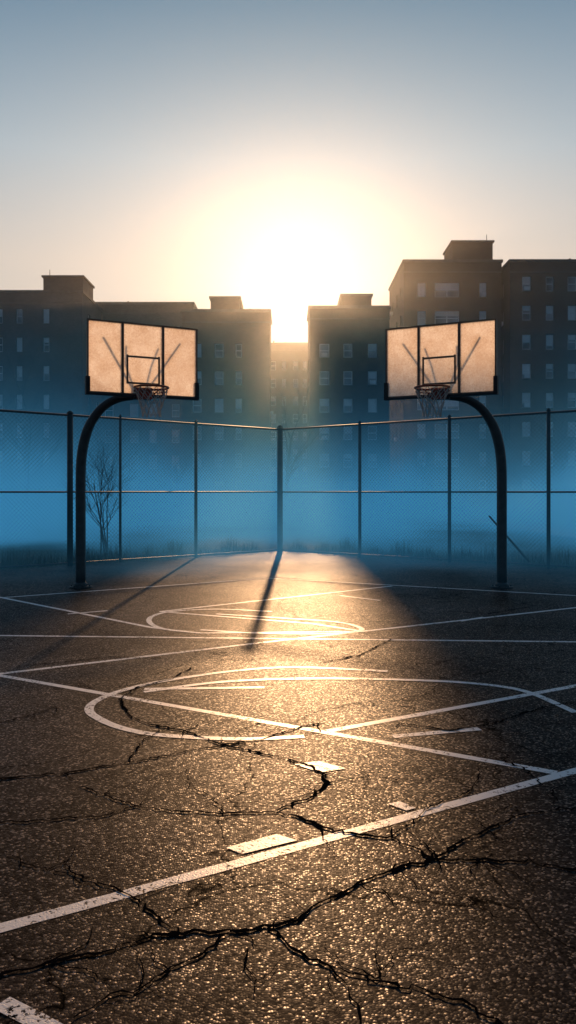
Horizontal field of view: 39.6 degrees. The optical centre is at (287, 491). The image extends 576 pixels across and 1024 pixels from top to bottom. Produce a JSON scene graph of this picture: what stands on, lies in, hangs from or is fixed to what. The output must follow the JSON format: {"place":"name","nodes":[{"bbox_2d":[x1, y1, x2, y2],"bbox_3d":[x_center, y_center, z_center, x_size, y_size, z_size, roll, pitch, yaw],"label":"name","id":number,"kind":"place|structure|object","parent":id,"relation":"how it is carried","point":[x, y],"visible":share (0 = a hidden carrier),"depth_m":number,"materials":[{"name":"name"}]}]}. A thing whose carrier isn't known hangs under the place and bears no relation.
{"place":"outdoors","nodes":[
{"label":"outdoors","id":0,"kind":"place"},
{"bbox_2d":[0,501,575,569],"bbox_3d":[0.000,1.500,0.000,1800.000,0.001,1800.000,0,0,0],"label":"ground","id":1,"kind":"structure","parent":0,"point":[516,536],"depth_m":32.00,"materials":[{"name":"green plant"}]},
{"bbox_2d":[0,368,16,417],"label":"bare tree","id":2,"kind":"object","parent":1,"relation":"on","point":[6,396],"visible":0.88,"depth_m":61.65,"materials":[{"name":"brown plant"}]},
{"bbox_2d":[0,342,66,514],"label":"bare tree","id":3,"kind":"object","parent":1,"relation":"on","point":[27,449],"visible":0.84,"depth_m":51.69,"materials":[{"name":"brown plant"}]},
{"bbox_2d":[0,293,101,505],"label":"walls and windows","id":4,"kind":"structure","parent":1,"relation":"on","point":[55,333],"depth_m":84.00,"materials":[{"name":"grey brick"}]},
{"bbox_2d":[0,290,102,311],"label":"parapet coping","id":5,"kind":"object","parent":4,"relation":"on","point":[57,291],"visible":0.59,"depth_m":83.88,"materials":[{"name":"concrete"}]},
{"bbox_2d":[63,416,145,553],"bbox_3d":[-4.556,-0.289,19.207,2.077,3.588,2.577,0,0,-39],"label":"bare shrub","id":6,"kind":"object","parent":1,"relation":"on","point":[105,544],"visible":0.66,"depth_m":19.19,"materials":[{"name":"brown plant"}]},
{"bbox_2d":[98,304,194,504],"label":"walls and windows","id":7,"kind":"structure","parent":1,"relation":"on","point":[171,409],"depth_m":93.00,"materials":[{"name":"grey concrete"}]},
{"bbox_2d":[96,302,197,313],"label":"parapet coping","id":8,"kind":"object","parent":7,"relation":"on","point":[194,304],"visible":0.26,"depth_m":92.88,"materials":[{"name":"concrete"}]},
{"bbox_2d":[159,447,192,512],"bbox_3d":[-8.499,-1.046,58.252,2.741,5.104,4.445,0,0,-24],"label":"bare tree","id":9,"kind":"object","parent":1,"relation":"on","point":[176,478],"visible":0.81,"depth_m":57.70,"materials":[{"name":"brown plant"}]},
{"bbox_2d":[182,312,273,506],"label":"walls and windows","id":10,"kind":"structure","parent":1,"relation":"on","point":[234,367],"depth_m":80.00,"materials":[{"name":"grey concrete"}]},
{"bbox_2d":[209,296,242,308],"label":"rooftop bulkhead","id":11,"kind":"object","parent":10,"relation":"on","point":[226,302],"visible":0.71,"depth_m":80.60,"materials":[{"name":"brown brick"}]},
{"bbox_2d":[181,309,271,324],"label":"parapet coping","id":12,"kind":"object","parent":10,"relation":"on","point":[225,310],"visible":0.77,"depth_m":79.88,"materials":[{"name":"concrete"}]},
{"bbox_2d":[0,552,575,1023],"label":"basketball court","id":13,"kind":"object","parent":1,"relation":"on","point":[512,960],"depth_m":3.98,"materials":[{"name":"asphalt"}]},
{"bbox_2d":[69,318,198,588],"bbox_3d":[-2.401,-0.530,12.118,2.017,4.060,1.104,0,0,0],"label":"basketball hoop","id":14,"kind":"object","parent":13,"relation":"on","point":[127,361],"visible":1,"depth_m":12.24,"materials":[{"name":"paint"}]},
{"bbox_2d":[0,607,575,1023],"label":"asphalt cracks","id":15,"kind":"object","parent":13,"relation":"on","point":[278,934],"visible":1,"depth_m":3.14,"materials":[{"name":"black asphalt"}]},
{"bbox_2d":[0,408,575,567],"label":"chain link fence","id":16,"kind":"object","parent":13,"relation":"on","point":[70,415],"visible":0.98,"depth_m":17.14,"materials":[{"name":"metal"}]},
{"bbox_2d":[0,578,575,1023],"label":"court markings","id":17,"kind":"object","parent":13,"relation":"on","point":[188,876],"visible":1,"depth_m":4.89,"materials":[{"name":"white paint"}]},
{"bbox_2d":[384,318,512,588],"bbox_3d":[2.506,-0.530,12.118,2.007,4.060,1.104,0,0,0],"label":"basketball hoop","id":18,"kind":"object","parent":13,"relation":"on","point":[455,361],"visible":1,"depth_m":12.24,"materials":[{"name":"paint"}]},
{"bbox_2d":[0,535,575,568],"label":"grass","id":19,"kind":"structure","parent":1,"relation":"on","point":[222,550],"depth_m":17.95,"materials":[{"name":"green plant"}]},
{"bbox_2d":[271,344,307,500],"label":"walls and windows","id":20,"kind":"structure","parent":1,"relation":"on","point":[282,362],"depth_m":136.00,"materials":[{"name":"grey brick"}]},
{"bbox_2d":[271,343,307,350],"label":"parapet coping","id":21,"kind":"object","parent":20,"relation":"on","point":[289,343],"visible":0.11,"depth_m":135.91,"materials":[{"name":"concrete"}]},
{"bbox_2d":[268,347,327,518],"bbox_3d":[0.319,-3.302,44.295,3.970,9.615,4.459,0,0,-17],"label":"bare tree","id":22,"kind":"object","parent":1,"relation":"on","point":[287,468],"visible":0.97,"depth_m":43.89,"materials":[{"name":"brown plant"}]},
{"bbox_2d":[308,309,388,506],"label":"walls and windows","id":23,"kind":"structure","parent":1,"relation":"on","point":[347,387],"depth_m":80.00,"materials":[{"name":"grey brick"}]},
{"bbox_2d":[307,305,390,321],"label":"parapet coping","id":24,"kind":"object","parent":23,"relation":"on","point":[349,307],"visible":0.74,"depth_m":79.88,"materials":[{"name":"concrete"}]},
{"bbox_2d":[406,428,460,512],"bbox_3d":[10.055,-1.715,56.145,3.890,6.431,3.562,0,0,0],"label":"bare tree","id":25,"kind":"object","parent":1,"relation":"on","point":[423,496],"visible":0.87,"depth_m":56.04,"materials":[{"name":"brown plant"}]},
{"bbox_2d":[389,262,501,505],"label":"walls and windows","id":26,"kind":"structure","parent":1,"relation":"on","point":[417,299],"depth_m":85.00,"materials":[{"name":"brick"}]},
{"bbox_2d":[388,259,502,290],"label":"parapet coping","id":27,"kind":"object","parent":26,"relation":"on","point":[445,260],"visible":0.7,"depth_m":84.88,"materials":[{"name":"concrete"}]},
{"bbox_2d":[502,262,575,506],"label":"walls and windows","id":28,"kind":"structure","parent":1,"relation":"on","point":[538,342],"depth_m":82.50,"materials":[{"name":"brick"}]},
{"bbox_2d":[502,259,575,272],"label":"parapet coping","id":29,"kind":"object","parent":28,"relation":"on","point":[536,260],"visible":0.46,"depth_m":82.38,"materials":[{"name":"concrete"}]},
{"bbox_2d":[520,387,575,512],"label":"bare tree","id":30,"kind":"object","parent":1,"relation":"on","point":[562,476],"visible":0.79,"depth_m":58.05,"materials":[{"name":"brown plant"}]},
{"bbox_2d":[0,0,575,342],"label":"sky","id":31,"kind":"structure","parent":0,"point":[284,157],"materials":[{"name":"blue"}]},
{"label":"roof","id":32,"kind":"object","parent":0,"visible":0},
{"bbox_2d":[41,275,94,298],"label":"rooftop bulkhead","id":33,"kind":"object","parent":32,"relation":"on","point":[68,282],"visible":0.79,"depth_m":85.00,"materials":[{"name":"grey brick"}]},
{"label":"roof","id":34,"kind":"object","parent":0,"visible":0},
{"bbox_2d":[337,294,372,304],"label":"rooftop bulkhead","id":35,"kind":"object","parent":34,"relation":"on","point":[354,299],"visible":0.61,"depth_m":80.60,"materials":[{"name":"brown brick"}]},
{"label":"roof","id":36,"kind":"object","parent":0,"visible":0},
{"bbox_2d":[443,240,493,258],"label":"rooftop bulkhead","id":37,"kind":"object","parent":36,"relation":"on","point":[468,249],"visible":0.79,"depth_m":85.60,"materials":[{"name":"brick"}]}
]}

